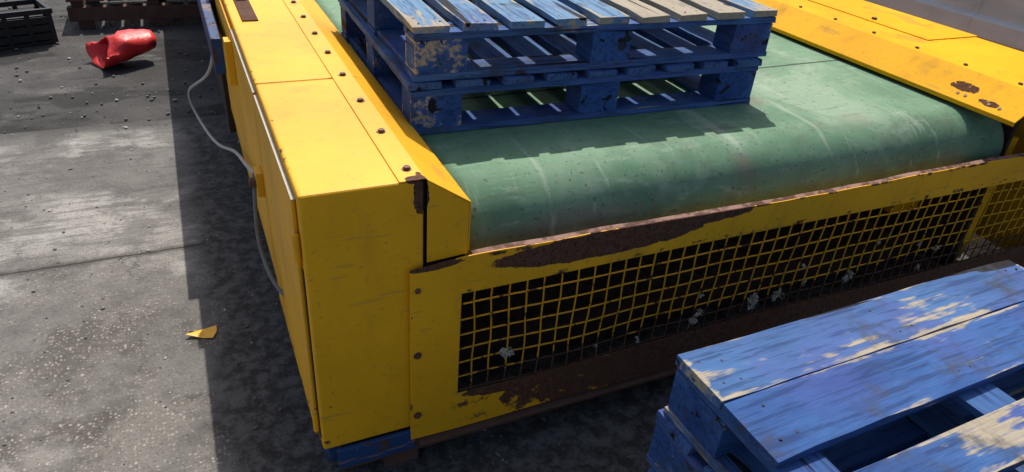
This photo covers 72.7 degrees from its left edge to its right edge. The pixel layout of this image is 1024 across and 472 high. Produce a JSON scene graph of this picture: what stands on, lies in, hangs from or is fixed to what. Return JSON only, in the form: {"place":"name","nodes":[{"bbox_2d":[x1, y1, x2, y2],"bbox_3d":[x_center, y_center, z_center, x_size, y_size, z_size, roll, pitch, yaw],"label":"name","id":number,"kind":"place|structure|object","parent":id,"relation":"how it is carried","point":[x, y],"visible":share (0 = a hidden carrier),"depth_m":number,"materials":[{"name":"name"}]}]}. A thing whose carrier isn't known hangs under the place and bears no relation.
{"place":"outdoors","nodes":[
{"label":"outdoors","id":0,"kind":"place"},
{"bbox_2d":[0,0,225,133],"bbox_3d":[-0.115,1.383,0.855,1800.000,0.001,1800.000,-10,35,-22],"label":"asphalt ground","id":1,"kind":"structure","parent":0,"point":[157,65],"depth_m":4.34,"materials":[{"name":"grey asphalt"}]},
{"bbox_2d":[0,0,58,50],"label":"black plastic crate","id":2,"kind":"object","parent":1,"relation":"on","point":[26,27],"visible":1,"depth_m":4.71,"materials":[{"name":"black plastic"}]},
{"bbox_2d":[81,24,153,67],"bbox_3d":[-2.557,-1.257,4.559,0.388,0.236,0.328,-24,42,-38],"label":"crushed red plastic bucket","id":3,"kind":"object","parent":1,"relation":"on","point":[102,48],"visible":1,"depth_m":4.51,"materials":[{"name":"red plastic"}]},
{"bbox_2d":[65,0,200,28],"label":"rusty steel skid","id":4,"kind":"object","parent":1,"relation":"on","point":[88,16],"visible":0.71,"depth_m":5.22,"materials":[{"name":"brown metal"}]},
{"bbox_2d":[248,177,256,187],"bbox_3d":[-0.792,-0.164,2.121,0.020,0.031,0.031,-10,35,-22],"label":"door lock","id":5,"kind":"object","parent":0,"point":[252,181],"depth_m":2.11,"materials":[{"name":"metal"}]},
{"bbox_2d":[302,268,320,436],"bbox_3d":[-0.484,0.301,1.688,0.002,0.530,0.015,-10,35,-22],"label":"door gap","id":6,"kind":"object","parent":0,"point":[311,347],"depth_m":1.66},
{"bbox_2d":[0,114,1003,471],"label":"concrete pavement","id":7,"kind":"structure","parent":0,"point":[106,410],"depth_m":2.48,"materials":[{"name":"grey concrete"}]},
{"bbox_2d":[185,325,216,337],"bbox_3d":[-1.067,0.337,2.394,0.103,0.014,0.068,-14,36,-27],"label":"yellow plastic scrap","id":8,"kind":"object","parent":7,"relation":"on","point":[209,332],"visible":1,"depth_m":2.40,"materials":[{"name":"yellow plastic"}]},
{"bbox_2d":[197,0,338,460],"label":"blue base frame","id":9,"kind":"object","parent":7,"relation":"on","point":[213,35],"visible":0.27,"depth_m":2.71,"materials":[{"name":"paint"}]},
{"bbox_2d":[197,0,235,131],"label":"dark side panel","id":10,"kind":"object","parent":9,"relation":"attached to","point":[223,85],"visible":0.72,"depth_m":3.37,"materials":[{"name":"metal"}]},
{"bbox_2d":[188,57,253,173],"bbox_3d":[-1.183,-0.464,2.917,0.138,0.592,1.754,-13,36,-27],"label":"side cable","id":11,"kind":"object","parent":10,"relation":"attached to","point":[239,156],"visible":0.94,"depth_m":3.23,"materials":[{"name":"grey rubber"}]},
{"bbox_2d":[215,0,319,433],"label":"side doors","id":12,"kind":"structure","parent":9,"relation":"attached to","point":[277,207],"depth_m":1.94,"materials":[{"name":"yellow paint"}]},
{"bbox_2d":[230,29,294,200],"bbox_3d":[-0.722,-0.399,1.949,0.008,0.003,1.282,-10,35,-22],"label":"door top edge","id":13,"kind":"object","parent":12,"relation":"attached to","point":[284,176],"depth_m":1.76,"materials":[{"name":"silver metal"}]},
{"bbox_2d":[223,37,319,431],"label":"door hinges","id":14,"kind":"object","parent":9,"relation":"attached to","point":[232,77],"depth_m":2.11,"materials":[{"name":"yellow metal"}]},
{"bbox_2d":[252,172,283,296],"bbox_3d":[-0.751,-0.004,2.116,0.037,0.291,0.286,-13,36,-26],"label":"grey cable","id":15,"kind":"object","parent":14,"relation":"attached to","point":[263,257],"visible":0.97,"depth_m":2.14,"materials":[{"name":"grey rubber"}]},
{"bbox_2d":[222,0,422,448],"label":"side cover","id":16,"kind":"object","parent":9,"relation":"on","point":[359,210],"visible":0.6,"depth_m":1.66,"materials":[{"name":"yellow metal"}]},
{"bbox_2d":[233,0,257,20],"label":"rusty latch plate","id":17,"kind":"object","parent":16,"relation":"on","point":[246,12],"visible":1,"depth_m":2.54,"materials":[{"name":"metal"}]},
{"bbox_2d":[291,0,421,418],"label":"cover bolts","id":18,"kind":"object","parent":16,"relation":"attached to","point":[418,355],"visible":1,"depth_m":1.87,"materials":[{"name":"metal"}]},
{"bbox_2d":[0,0,629,470],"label":"loose grit","id":19,"kind":"object","parent":7,"relation":"on","point":[152,186],"visible":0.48,"depth_m":3.71,"materials":[{"name":"grey gravel"}]},
{"bbox_2d":[339,267,1023,469],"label":"front base channel","id":20,"kind":"object","parent":7,"relation":"on","point":[404,456],"visible":0.25,"depth_m":2.03,"materials":[{"name":"brown metal"}]},
{"bbox_2d":[337,429,414,468],"bbox_3d":[-0.366,0.576,1.888,0.210,0.070,0.013,-10,35,-22],"label":"blue front crossmember","id":21,"kind":"object","parent":20,"relation":"on","point":[372,449],"visible":1,"depth_m":1.88,"materials":[{"name":"paint"}]},
{"bbox_2d":[426,190,928,367],"bbox_3d":[-0.328,-1.525,4.727,2.500,0.720,6.000,-10,35,-22],"label":"frame","id":22,"kind":"object","parent":20,"relation":"on","point":[534,326],"visible":0.06,"depth_m":2.45,"materials":[{"name":"metal"}]},
{"bbox_2d":[283,0,470,249],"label":"lip plate","id":23,"kind":"object","parent":22,"relation":"attached to","point":[399,143],"visible":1,"depth_m":1.90,"materials":[{"name":"yellow paint"}]},
{"bbox_2d":[427,181,468,261],"bbox_3d":[-0.147,-0.038,1.607,0.102,0.218,0.004,-10,35,-22],"label":"lip end plate","id":24,"kind":"object","parent":23,"relation":"attached to","point":[447,222],"visible":1,"depth_m":1.61,"materials":[{"name":"yellow paint"}]},
{"bbox_2d":[423,220,451,266],"bbox_3d":[-1.460,-1.277,4.160,0.072,0.525,6.190,-10,35,-22],"label":"side plate","id":25,"kind":"object","parent":22,"relation":"attached to","point":[435,262],"visible":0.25,"depth_m":1.68,"materials":[{"name":"metal"}]},
{"bbox_2d":[423,180,425,266],"bbox_3d":[-0.339,0.031,1.948,0.006,0.715,0.590,-10,35,-22],"label":"corner gap","id":26,"kind":"object","parent":25,"relation":"attached to","point":[424,201],"visible":0.14,"depth_m":1.58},
{"bbox_2d":[426,214,463,258],"bbox_3d":[0.814,-0.211,2.294,2.400,0.286,0.286,-10,35,-22],"label":"drive roller","id":27,"kind":"object","parent":22,"relation":"attached to","point":[457,256],"visible":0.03,"depth_m":1.86,"materials":[{"name":"metal"}]},
{"bbox_2d":[315,0,1003,255],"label":"green belt","id":28,"kind":"object","parent":22,"relation":"on","point":[808,118],"visible":0.37,"depth_m":2.14,"materials":[{"name":"green rubber"}]},
{"bbox_2d":[338,0,761,134],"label":"pallet","id":29,"kind":"object","parent":28,"relation":"on","point":[429,107],"visible":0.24,"depth_m":2.18,"materials":[{"name":"blue wood"}]},
{"bbox_2d":[347,0,777,81],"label":"pallet","id":30,"kind":"object","parent":29,"relation":"on","point":[422,40],"visible":1,"depth_m":2.08,"materials":[{"name":"blue wood"}]},
{"bbox_2d":[752,0,1023,249],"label":"side cover","id":31,"kind":"object","parent":22,"relation":"on","point":[992,73],"visible":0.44,"depth_m":2.82,"materials":[{"name":"yellow metal"}]},
{"bbox_2d":[809,0,977,40],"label":"cover overlap plate","id":32,"kind":"object","parent":31,"relation":"on","point":[921,28],"visible":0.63,"depth_m":3.15,"materials":[{"name":"yellow paint"}]},
{"bbox_2d":[799,6,1023,109],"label":"cover bolts","id":33,"kind":"object","parent":31,"relation":"on","point":[965,64],"visible":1,"depth_m":2.60,"materials":[{"name":"metal"}]},
{"bbox_2d":[857,119,1021,264],"bbox_3d":[1.717,-0.291,2.883,0.020,0.690,0.520,-10,35,-22],"label":"plate","id":34,"kind":"object","parent":22,"relation":"attached to","point":[1009,132],"depth_m":2.85,"materials":[{"name":"metal"}]},
{"bbox_2d":[884,136,1018,258],"bbox_3d":[1.816,-0.187,2.861,0.450,0.550,0.220,-10,35,-22],"label":"yellow bracket","id":35,"kind":"object","parent":22,"relation":"attached to","point":[897,208],"visible":0.16,"depth_m":2.86,"materials":[{"name":"metal"}]},
{"bbox_2d":[410,156,1023,439],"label":"guard frame","id":36,"kind":"object","parent":20,"relation":"on","point":[438,402],"visible":0.81,"depth_m":1.99,"materials":[{"name":"yellow metal"}]},
{"bbox_2d":[498,241,938,357],"bbox_3d":[0.768,0.178,2.226,1.772,0.184,0.023,-10,35,-22],"label":"caught fibre debris","id":37,"kind":"object","parent":36,"relation":"on","point":[503,352],"visible":1,"depth_m":2.25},
{"bbox_2d":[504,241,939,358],"bbox_3d":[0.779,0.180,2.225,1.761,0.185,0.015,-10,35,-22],"label":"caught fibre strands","id":38,"kind":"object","parent":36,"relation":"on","point":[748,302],"visible":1,"depth_m":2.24},
{"bbox_2d":[457,180,1023,390],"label":"wire mesh","id":39,"kind":"object","parent":36,"relation":"attached to","point":[751,279],"visible":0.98,"depth_m":2.18,"materials":[{"name":"yellow paint"}]},
{"bbox_2d":[471,153,1023,253],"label":"guard top flange","id":40,"kind":"object","parent":36,"relation":"attached to","point":[534,241],"visible":1,"depth_m":1.97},
{"bbox_2d":[647,417,976,471],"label":"pallet","id":41,"kind":"object","parent":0,"point":[651,469],"visible":0.02,"depth_m":1.56,"materials":[{"name":"blue wood"}]},
{"bbox_2d":[646,369,1023,471],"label":"pallet","id":42,"kind":"object","parent":41,"relation":"on","point":[672,449],"visible":0.08,"depth_m":1.44,"materials":[{"name":"blue wood"}]},
{"bbox_2d":[663,260,1023,471],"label":"pallet","id":43,"kind":"object","parent":42,"relation":"on","point":[797,396],"visible":1,"depth_m":1.37,"materials":[{"name":"blue wood"}]},
{"bbox_3d":[0.739,-2.420,7.071,0.120,0.049,11.400,-10,35,-22],"label":"wall base rail","id":44,"kind":"object","parent":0,"visible":0},
{"bbox_2d":[864,0,1023,51],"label":"corrugated metal wall","id":45,"kind":"structure","parent":44,"relation":"on","point":[1000,22],"depth_m":3.58,"materials":[{"name":"grey metal"}]}
]}

